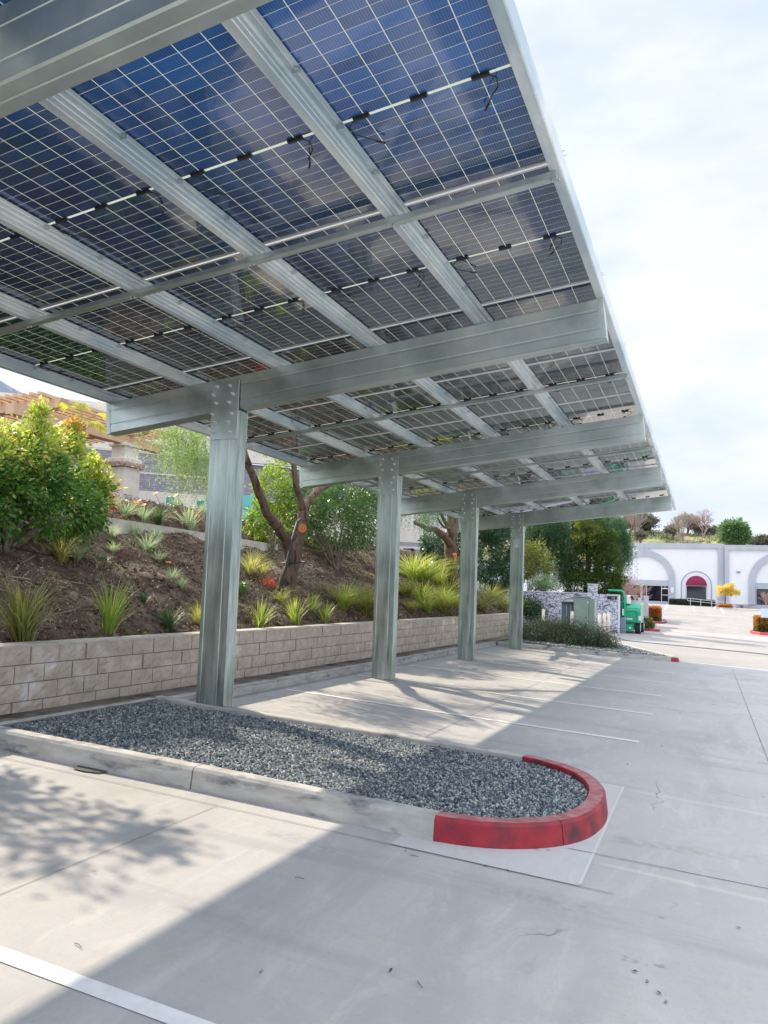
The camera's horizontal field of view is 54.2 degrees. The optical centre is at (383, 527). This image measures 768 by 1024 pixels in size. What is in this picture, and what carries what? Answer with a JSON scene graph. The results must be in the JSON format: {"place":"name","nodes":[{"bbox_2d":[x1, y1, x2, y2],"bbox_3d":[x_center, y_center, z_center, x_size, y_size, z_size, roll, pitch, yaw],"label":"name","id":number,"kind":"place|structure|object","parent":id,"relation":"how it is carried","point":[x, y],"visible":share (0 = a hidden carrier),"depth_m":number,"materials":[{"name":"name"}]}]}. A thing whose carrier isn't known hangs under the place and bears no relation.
{"place":"outdoors","nodes":[
{"label":"outdoors","id":0,"kind":"place"},
{"bbox_2d":[0,381,284,525],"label":"mountain","id":1,"kind":"structure","parent":0,"point":[4,387],"depth_m":517.62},
{"bbox_2d":[80,483,402,549],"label":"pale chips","id":2,"kind":"object","parent":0,"point":[122,497],"visible":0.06,"depth_m":18.98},
{"bbox_2d":[0,481,508,642],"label":"hillside","id":3,"kind":"structure","parent":0,"point":[144,581],"depth_m":13.28,"materials":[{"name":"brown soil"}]},
{"bbox_2d":[0,573,90,641],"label":"grass clump","id":4,"kind":"object","parent":3,"relation":"on","point":[23,630],"visible":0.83,"depth_m":8.93,"materials":[{"name":"green plant"}]},
{"bbox_2d":[0,394,127,552],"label":"photinia bush","id":5,"kind":"object","parent":3,"relation":"on","point":[30,456],"visible":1,"depth_m":11.77,"materials":[{"name":"green plant"}]},
{"bbox_2d":[36,533,99,563],"bbox_3d":[-5.143,0.298,12.029,1.395,0.538,1.186,-2,-12,23],"label":"grass clump","id":6,"kind":"object","parent":3,"relation":"on","point":[60,556],"visible":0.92,"depth_m":11.96,"materials":[{"name":"plant"}]},
{"bbox_2d":[60,540,100,560],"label":"silver plant","id":7,"kind":"object","parent":3,"relation":"on","point":[80,553],"visible":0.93,"depth_m":12.26,"materials":[{"name":"green plant"}]},
{"bbox_2d":[55,400,114,479],"bbox_3d":[-8.104,-2.104,20.161,1.675,2.819,1.586,6,-6,-38],"label":"tree","id":8,"kind":"object","parent":3,"relation":"on","point":[80,406],"visible":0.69,"depth_m":20.26,"materials":[{"name":"yellow plant"}]},
{"bbox_2d":[0,391,180,497],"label":"pergola","id":9,"kind":"object","parent":3,"relation":"on","point":[18,406],"visible":0.45,"depth_m":32.15,"materials":[{"name":"beige stone"}]},
{"bbox_2d":[78,576,148,634],"bbox_3d":[-3.756,1.060,10.450,1.148,0.868,1.052,0,-5,23],"label":"grass clump","id":10,"kind":"object","parent":3,"relation":"on","point":[109,620],"visible":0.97,"depth_m":10.31,"materials":[{"name":"green plant"}]},
{"bbox_2d":[110,495,150,517],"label":"silver plant","id":11,"kind":"object","parent":3,"relation":"on","point":[125,510],"visible":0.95,"depth_m":15.42,"materials":[{"name":"green plant"}]},
{"bbox_2d":[129,532,163,552],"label":"silver plant","id":12,"kind":"object","parent":3,"relation":"on","point":[148,546],"visible":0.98,"depth_m":14.35,"materials":[{"name":"green plant"}]},
{"bbox_2d":[135,501,157,522],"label":"silver plant","id":13,"kind":"object","parent":3,"relation":"on","point":[143,514],"visible":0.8,"depth_m":15.70,"materials":[{"name":"green plant"}]},
{"bbox_2d":[142,503,177,524],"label":"grass clump","id":14,"kind":"object","parent":3,"relation":"on","point":[158,520],"visible":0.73,"depth_m":16.13,"materials":[{"name":"green plant"}]},
{"bbox_2d":[45,507,277,550],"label":"header kerb","id":15,"kind":"structure","parent":3,"relation":"on","point":[262,546],"depth_m":16.03,"materials":[{"name":"concrete"}]},
{"bbox_2d":[145,602,188,630],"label":"grass clump","id":16,"kind":"object","parent":3,"relation":"on","point":[169,623],"visible":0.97,"depth_m":11.48,"materials":[{"name":"green plant"}]},
{"bbox_2d":[165,504,205,530],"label":"silver plant","id":17,"kind":"object","parent":3,"relation":"on","point":[191,524],"visible":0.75,"depth_m":17.12,"materials":[{"name":"green plant"}]},
{"bbox_2d":[180,602,200,623],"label":"grass clump","id":18,"kind":"object","parent":3,"relation":"on","point":[197,616],"visible":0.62,"depth_m":12.33,"materials":[{"name":"plant"}]},
{"bbox_2d":[124,426,332,596],"bbox_3d":[-3.742,-0.980,17.462,4.148,6.034,6.816,0,-5,23],"label":"leaning pepper tree","id":19,"kind":"object","parent":3,"relation":"on","point":[293,550],"visible":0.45,"depth_m":15.44,"materials":[{"name":"green plant"}]},
{"bbox_2d":[0,392,459,544],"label":"hilltop building","id":20,"kind":"structure","parent":3,"relation":"on","point":[104,450],"depth_m":41.60,"materials":[{"name":"grey stone"}]},
{"bbox_2d":[205,495,266,519],"bbox_3d":[-4.805,-0.638,24.188,2.350,0.800,0.040,0,-5,23],"label":"turquoise panel","id":21,"kind":"object","parent":3,"relation":"on","point":[247,501],"visible":0.21,"depth_m":23.99,"materials":[{"name":"teal"}]},
{"bbox_2d":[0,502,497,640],"bbox_3d":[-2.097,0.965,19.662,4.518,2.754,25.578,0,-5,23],"label":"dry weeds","id":22,"kind":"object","parent":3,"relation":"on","point":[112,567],"visible":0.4,"depth_m":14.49,"materials":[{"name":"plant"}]},
{"bbox_2d":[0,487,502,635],"bbox_3d":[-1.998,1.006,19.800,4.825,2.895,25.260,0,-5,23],"label":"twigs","id":23,"kind":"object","parent":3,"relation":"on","point":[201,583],"visible":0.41,"depth_m":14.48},
{"bbox_2d":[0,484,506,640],"bbox_3d":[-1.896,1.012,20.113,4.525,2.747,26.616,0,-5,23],"label":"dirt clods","id":24,"kind":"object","parent":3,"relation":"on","point":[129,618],"visible":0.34,"depth_m":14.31,"materials":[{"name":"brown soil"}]},
{"bbox_2d":[240,550,280,574],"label":"grass clump","id":25,"kind":"object","parent":3,"relation":"on","point":[251,565],"visible":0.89,"depth_m":16.83,"materials":[{"name":"plant"}]},
{"bbox_2d":[241,596,283,627],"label":"grass clump","id":26,"kind":"object","parent":3,"relation":"on","point":[260,622],"visible":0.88,"depth_m":13.62,"materials":[{"name":"green plant"}]},
{"bbox_2d":[242,455,316,552],"bbox_3d":[-2.887,-0.676,20.596,1.469,3.056,2.936,0,-5,23],"label":"lime shrub","id":27,"kind":"object","parent":3,"relation":"on","point":[278,510],"visible":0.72,"depth_m":20.06,"materials":[{"name":"green plant"}]},
{"bbox_2d":[277,594,310,625],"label":"grass clump","id":28,"kind":"object","parent":3,"relation":"on","point":[295,613],"visible":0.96,"depth_m":14.91,"materials":[{"name":"green plant"}]},
{"bbox_2d":[301,590,324,612],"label":"grass clump","id":29,"kind":"object","parent":3,"relation":"on","point":[311,605],"visible":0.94,"depth_m":16.36,"materials":[{"name":"green plant"}]},
{"bbox_2d":[272,478,377,569],"bbox_3d":[-1.457,-0.256,22.863,3.126,3.306,5.935,0,-5,23],"label":"round shrub","id":30,"kind":"object","parent":3,"relation":"on","point":[349,514],"visible":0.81,"depth_m":22.17,"materials":[{"name":"green plant"}]},
{"bbox_2d":[311,601,338,623],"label":"grass clump","id":31,"kind":"object","parent":3,"relation":"on","point":[325,616],"visible":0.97,"depth_m":16.16,"materials":[{"name":"green plant"}]},
{"bbox_2d":[308,578,399,610],"bbox_3d":[-0.852,1.584,18.173,3.050,0.867,3.117,19,-11,-39],"label":"grass clump","id":32,"kind":"object","parent":3,"relation":"on","point":[345,599],"visible":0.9,"depth_m":18.01,"materials":[{"name":"green plant"}]},
{"bbox_2d":[335,579,408,615],"bbox_3d":[-0.474,1.713,18.719,2.948,0.961,3.069,6,-6,-39],"label":"grass clump","id":33,"kind":"object","parent":3,"relation":"on","point":[365,608],"visible":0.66,"depth_m":18.58,"materials":[{"name":"green plant"}]},
{"bbox_2d":[400,595,440,611],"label":"grass clump","id":34,"kind":"object","parent":3,"relation":"on","point":[410,606],"visible":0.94,"depth_m":21.48,"materials":[{"name":"green plant"}]},
{"bbox_2d":[398,576,448,599],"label":"grass clump","id":35,"kind":"object","parent":3,"relation":"on","point":[406,591],"visible":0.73,"depth_m":22.91,"materials":[{"name":"green plant"}]},
{"bbox_2d":[399,550,458,581],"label":"grass clump","id":36,"kind":"object","parent":3,"relation":"on","point":[413,573],"visible":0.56,"depth_m":26.41,"materials":[{"name":"green plant"}]},
{"bbox_2d":[400,512,458,593],"bbox_3d":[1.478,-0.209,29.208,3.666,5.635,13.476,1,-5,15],"label":"dark pepper tree","id":37,"kind":"object","parent":3,"relation":"on","point":[449,536],"visible":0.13,"depth_m":28.01,"materials":[{"name":"green plant"}]},
{"bbox_2d":[399,554,459,583],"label":"grass clump","id":38,"kind":"object","parent":3,"relation":"on","point":[425,577],"visible":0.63,"depth_m":27.06,"materials":[{"name":"green plant"}]},
{"bbox_2d":[400,579,458,601],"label":"grass clump","id":39,"kind":"object","parent":3,"relation":"on","point":[416,595],"visible":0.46,"depth_m":23.56,"materials":[{"name":"green plant"}]},
{"bbox_2d":[411,588,456,612],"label":"grass clump","id":40,"kind":"object","parent":3,"relation":"on","point":[428,609],"visible":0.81,"depth_m":22.54,"materials":[{"name":"green plant"}]},
{"bbox_2d":[426,593,458,614],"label":"grass clump","id":41,"kind":"object","parent":3,"relation":"on","point":[445,608],"visible":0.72,"depth_m":23.68,"materials":[{"name":"green plant"}]},
{"bbox_2d":[426,561,459,585],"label":"grass clump","id":42,"kind":"object","parent":3,"relation":"on","point":[439,578],"visible":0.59,"depth_m":28.00,"materials":[{"name":"green plant"}]},
{"bbox_2d":[417,527,479,578],"bbox_3d":[2.824,1.204,32.629,1.667,3.428,6.701,0,-5,20],"label":"dark bush","id":43,"kind":"object","parent":3,"relation":"on","point":[433,550],"visible":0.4,"depth_m":30.41,"materials":[{"name":"green plant"}]},
{"bbox_2d":[422,581,476,604],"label":"grass clump","id":44,"kind":"object","parent":3,"relation":"on","point":[445,592],"visible":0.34,"depth_m":24.42,"materials":[{"name":"green plant"}]},
{"bbox_2d":[430,573,497,593],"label":"grass clump","id":45,"kind":"object","parent":3,"relation":"on","point":[446,587],"visible":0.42,"depth_m":27.52,"materials":[{"name":"green plant"}]},
{"bbox_2d":[476,593,507,611],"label":"grass clump","id":46,"kind":"object","parent":3,"relation":"on","point":[482,605],"visible":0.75,"depth_m":27.92,"materials":[{"name":"green plant"}]},
{"bbox_2d":[477,581,508,604],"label":"grass clump","id":47,"kind":"object","parent":3,"relation":"on","point":[489,594],"visible":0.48,"depth_m":30.43,"materials":[{"name":"green plant"}]},
{"bbox_2d":[481,590,531,611],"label":"grass clump","id":48,"kind":"object","parent":3,"relation":"on","point":[505,605],"visible":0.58,"depth_m":30.47,"materials":[{"name":"green plant"}]},
{"bbox_2d":[0,645,767,1023],"bbox_3d":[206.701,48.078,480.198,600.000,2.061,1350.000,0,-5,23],"label":"ground","id":49,"kind":"structure","parent":0,"point":[208,913],"depth_m":4.67,"materials":[{"name":"concrete"}]},
{"bbox_2d":[0,698,156,725],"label":"kerb","id":50,"kind":"structure","parent":49,"relation":"on","point":[49,716],"depth_m":8.56,"materials":[{"name":"concrete"}]},
{"bbox_2d":[0,726,202,788],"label":"kerb","id":51,"kind":"structure","parent":49,"relation":"on","point":[153,768],"depth_m":6.82,"materials":[{"name":"concrete"}]},
{"bbox_2d":[0,946,215,1023],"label":"parking line","id":52,"kind":"object","parent":49,"relation":"on","point":[124,999],"visible":1,"depth_m":3.31,"materials":[{"name":"white paint"}]},
{"bbox_2d":[0,613,508,714],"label":"retaining wall","id":53,"kind":"structure","parent":49,"relation":"on","point":[35,675],"depth_m":10.72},
{"bbox_2d":[0,636,508,721],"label":"footing strip","id":54,"kind":"object","parent":49,"relation":"on","point":[88,704],"visible":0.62,"depth_m":10.82,"materials":[{"name":"grey concrete"}]},
{"bbox_2d":[168,664,363,700],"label":"kerb","id":55,"kind":"structure","parent":49,"relation":"on","point":[253,687],"depth_m":12.70,"materials":[{"name":"concrete"}]},
{"bbox_2d":[5,700,587,817],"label":"gravel","id":56,"kind":"structure","parent":49,"relation":"on","point":[193,725],"depth_m":7.35,"materials":[{"name":"grey gravel"}]},
{"bbox_2d":[3,757,612,893],"bbox_3d":[-1.312,2.220,5.994,6.050,0.231,0.007,0,-5,23],"label":"pavement joint","id":57,"kind":"object","parent":49,"relation":"on","point":[322,828],"visible":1,"depth_m":5.59,"materials":[{"name":"grey concrete"}]},
{"bbox_2d":[191,764,439,840],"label":"kerb","id":58,"kind":"structure","parent":49,"relation":"on","point":[381,815],"depth_m":5.96,"materials":[{"name":"concrete"}]},
{"bbox_2d":[0,0,676,706],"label":"solar carport","id":59,"kind":"object","parent":49,"relation":"on","point":[326,242],"visible":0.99,"depth_m":7.09,"materials":[{"name":"silver metal"}]},
{"bbox_2d":[155,695,525,761],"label":"kerb","id":60,"kind":"structure","parent":49,"relation":"on","point":[487,751],"depth_m":8.66,"materials":[{"name":"concrete"}]},
{"bbox_2d":[373,541,439,562],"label":"grey building","id":61,"kind":"structure","parent":49,"relation":"on","point":[415,546],"depth_m":62.19,"materials":[{"name":"paint"}]},
{"bbox_2d":[360,641,495,670],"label":"kerb","id":62,"kind":"structure","parent":49,"relation":"on","point":[367,666],"depth_m":19.11,"materials":[{"name":"concrete"}]},
{"bbox_2d":[285,689,638,741],"bbox_3d":[0.902,2.754,11.176,5.522,0.210,0.110,0,-5,25],"label":"parking line","id":63,"kind":"object","parent":49,"relation":"on","point":[467,716],"visible":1,"depth_m":11.00,"materials":[{"name":"white paint"}]},
{"bbox_2d":[433,811,562,848],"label":"kerb","id":64,"kind":"structure","parent":49,"relation":"on","point":[499,833],"depth_m":5.53,"materials":[{"name":"red paint"}]},
{"bbox_2d":[477,527,524,599],"bbox_3d":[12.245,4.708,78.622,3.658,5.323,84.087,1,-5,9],"label":"dense shrub","id":65,"kind":"object","parent":49,"relation":"on","point":[496,539],"visible":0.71,"depth_m":40.38,"materials":[{"name":"green plant"}]},
{"bbox_2d":[359,675,652,714],"bbox_3d":[1.982,3.011,13.684,5.522,0.210,0.110,0,-5,25],"label":"parking line","id":66,"kind":"object","parent":49,"relation":"on","point":[518,696],"visible":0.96,"depth_m":13.47,"materials":[{"name":"white paint"}]},
{"bbox_2d":[391,783,621,885],"bbox_3d":[1.235,2.445,6.486,1.340,0.065,2.925,0,-5,23],"label":"pavement apron","id":67,"kind":"object","parent":49,"relation":"on","point":[565,863],"visible":0.5,"depth_m":5.36,"materials":[{"name":"concrete"}]},
{"bbox_2d":[578,786,624,883],"bbox_3d":[1.847,2.467,6.234,0.022,0.014,2.900,0,-5,23],"label":"pavement joint","id":68,"kind":"object","parent":67,"relation":"on","point":[597,844],"visible":1,"depth_m":5.83,"materials":[{"name":"grey"}]},
{"bbox_2d":[411,665,660,695],"bbox_3d":[3.062,3.268,16.193,5.522,0.210,0.110,0,-5,25],"label":"parking line","id":69,"kind":"object","parent":49,"relation":"on","point":[537,680],"visible":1,"depth_m":16.07,"materials":[{"name":"white paint"}]},
{"bbox_2d":[477,584,619,633],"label":"stone wall","id":70,"kind":"structure","parent":49,"relation":"on","point":[607,603],"depth_m":40.81,"materials":[{"name":"grey stone"}]},
{"bbox_2d":[522,754,607,844],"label":"kerb","id":71,"kind":"structure","parent":49,"relation":"on","point":[586,818],"depth_m":6.16,"materials":[{"name":"red paint"}]},
{"bbox_2d":[496,624,668,656],"bbox_3d":[6.895,4.778,33.698,8.409,0.463,18.036,1,-5,11],"label":"island bed","id":72,"kind":"object","parent":49,"relation":"on","point":[504,640],"visible":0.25,"depth_m":26.67,"materials":[{"name":"brown soil"}]},
{"bbox_2d":[523,594,551,623],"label":"bush","id":73,"kind":"object","parent":72,"relation":"on","point":[535,608],"visible":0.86,"depth_m":39.99,"materials":[{"name":"green plant"}]},
{"bbox_2d":[560,601,573,623],"bbox_3d":[9.527,4.648,38.661,0.730,1.730,0.970,0,-5,23],"label":"transformer box","id":74,"kind":"object","parent":72,"relation":"on","point":[567,606],"visible":0.49,"depth_m":38.38,"materials":[{"name":"grey paint"}]},
{"bbox_2d":[508,612,628,648],"bbox_3d":[6.833,3.886,27.724,4.655,1.683,3.341,0,-5,23],"label":"trailing shrub","id":75,"kind":"object","parent":72,"relation":"on","point":[562,632],"visible":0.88,"depth_m":27.26,"materials":[{"name":"green plant"}]},
{"bbox_2d":[573,596,595,629],"bbox_3d":[10.137,4.466,37.885,1.025,2.010,0.960,0,-5,23],"label":"utility cabinet","id":76,"kind":"object","parent":72,"relation":"on","point":[585,606],"visible":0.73,"depth_m":37.53,"materials":[{"name":"green"}]},
{"bbox_2d":[505,637,664,655],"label":"gravel","id":77,"kind":"structure","parent":72,"relation":"on","point":[626,649],"depth_m":25.87,"materials":[{"name":"grey gravel"}]},
{"bbox_2d":[498,641,670,661],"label":"kerb","id":78,"kind":"structure","parent":49,"relation":"on","point":[597,652],"depth_m":24.49,"materials":[{"name":"concrete"}]},
{"bbox_2d":[621,569,652,602],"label":"bare bush","id":79,"kind":"object","parent":49,"relation":"on","point":[628,588],"visible":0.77,"depth_m":67.42,"materials":[{"name":"brown plant"}]},
{"bbox_2d":[648,605,661,621],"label":"clipped hedge","id":80,"kind":"object","parent":49,"relation":"on","point":[655,613],"visible":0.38,"depth_m":61.88,"materials":[{"name":"orange plant"}]},
{"bbox_2d":[609,543,723,605],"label":"arched building","id":81,"kind":"structure","parent":49,"relation":"on","point":[666,571],"depth_m":93.00,"materials":[{"name":"white paint"}]},
{"bbox_2d":[686,585,706,599],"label":"display window","id":82,"kind":"structure","parent":81,"relation":"in","point":[695,592],"depth_m":91.99,"materials":[{"name":"grey glass"}]},
{"bbox_2d":[669,598,715,606],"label":"railing","id":83,"kind":"object","parent":49,"relation":"on","point":[674,601],"visible":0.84,"depth_m":89.65,"materials":[{"name":"grey metal"}]},
{"bbox_2d":[715,582,741,603],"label":"yellow tree","id":84,"kind":"object","parent":49,"relation":"on","point":[729,591],"visible":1,"depth_m":83.33,"materials":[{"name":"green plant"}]},
{"bbox_2d":[724,545,767,608],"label":"arched building","id":85,"kind":"structure","parent":49,"relation":"on","point":[746,570],"depth_m":89.64,"materials":[{"name":"white paint"}]},
{"bbox_2d":[0,0,767,592],"label":"sky","id":86,"kind":"structure","parent":0,"point":[658,109],"materials":[{"name":"white"}]},
{"bbox_2d":[457,529,748,562],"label":"hill","id":87,"kind":"structure","parent":0,"point":[659,539],"depth_m":132.32,"materials":[{"name":"green plant"}]},
{"bbox_2d":[484,529,721,562],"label":"ground cover","id":88,"kind":"object","parent":87,"relation":"on","point":[653,532],"visible":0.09,"depth_m":133.56,"materials":[{"name":"green plant"}]},
{"bbox_2d":[626,514,649,541],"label":"bare tree","id":89,"kind":"object","parent":87,"relation":"on","point":[637,523],"visible":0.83,"depth_m":133.38,"materials":[{"name":"brown plant"}]},
{"bbox_2d":[632,529,649,542],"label":"scrub bush","id":90,"kind":"object","parent":87,"relation":"on","point":[640,535],"visible":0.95,"depth_m":129.00,"materials":[{"name":"green plant"}]},
{"bbox_2d":[625,513,660,531],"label":"dark tree","id":91,"kind":"object","parent":87,"relation":"on","point":[651,523],"visible":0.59,"depth_m":137.56,"materials":[{"name":"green plant"}]},
{"bbox_2d":[666,515,693,542],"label":"bare tree","id":92,"kind":"object","parent":87,"relation":"on","point":[677,524],"visible":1,"depth_m":128.38,"materials":[{"name":"brown plant"}]},
{"bbox_2d":[674,511,701,534],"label":"brown tree","id":93,"kind":"object","parent":87,"relation":"on","point":[691,526],"visible":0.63,"depth_m":135.23,"materials":[{"name":"brown plant"}]},
{"bbox_2d":[691,508,713,537],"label":"bare tree","id":94,"kind":"object","parent":87,"relation":"on","point":[703,520],"visible":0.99,"depth_m":131.96,"materials":[{"name":"brown plant"}]},
{"bbox_2d":[691,523,718,534],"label":"olive tree","id":95,"kind":"object","parent":87,"relation":"on","point":[710,528],"visible":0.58,"depth_m":134.69,"materials":[{"name":"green plant"}]},
{"bbox_2d":[716,516,754,544],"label":"round green tree","id":96,"kind":"object","parent":87,"relation":"on","point":[732,531],"visible":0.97,"depth_m":120.71,"materials":[{"name":"green plant"}]},
{"bbox_2d":[748,533,767,544],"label":"dark tree","id":97,"kind":"object","parent":87,"relation":"on","point":[761,539],"visible":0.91,"depth_m":122.83,"materials":[{"name":"green plant"}]},
{"bbox_2d":[620,594,640,600],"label":"planting bank","id":98,"kind":"structure","parent":0,"point":[635,597],"depth_m":55.63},
{"bbox_2d":[524,538,559,590],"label":"gold green bush","id":99,"kind":"object","parent":98,"relation":"on","point":[532,563],"visible":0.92,"depth_m":44.53,"materials":[{"name":"green plant"}]},
{"bbox_2d":[525,573,561,591],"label":"pale bush","id":100,"kind":"object","parent":98,"relation":"on","point":[539,583],"visible":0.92,"depth_m":43.06,"materials":[{"name":"green plant"}]},
{"bbox_2d":[524,521,583,591],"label":"weeping pepper tree","id":101,"kind":"object","parent":98,"relation":"on","point":[556,535],"visible":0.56,"depth_m":45.65,"materials":[{"name":"green plant"}]},
{"bbox_2d":[556,517,632,597],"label":"juniper tree","id":102,"kind":"object","parent":98,"relation":"on","point":[605,555],"visible":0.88,"depth_m":43.97,"materials":[{"name":"green plant"}]},
{"bbox_2d":[581,516,638,601],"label":"weeping pepper tree","id":103,"kind":"object","parent":98,"relation":"on","point":[625,540],"visible":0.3,"depth_m":47.93,"materials":[{"name":"green plant"}]},
{"bbox_2d":[602,603,767,669],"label":"road","id":104,"kind":"structure","parent":0,"point":[717,622],"depth_m":39.31,"materials":[{"name":"concrete"}]},
{"bbox_2d":[608,589,644,633],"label":"boom lift","id":105,"kind":"object","parent":104,"relation":"on","point":[631,616],"visible":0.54,"depth_m":41.72,"materials":[{"name":"metal"}]},
{"bbox_2d":[752,615,767,632],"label":"clipped hedge","id":106,"kind":"object","parent":104,"relation":"on","point":[760,623],"visible":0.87,"depth_m":54.69,"materials":[{"name":"orange plant"}]},
{"bbox_2d":[632,628,767,643],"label":"drive lane","id":107,"kind":"structure","parent":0,"point":[748,639],"depth_m":45.66,"materials":[{"name":"concrete"}]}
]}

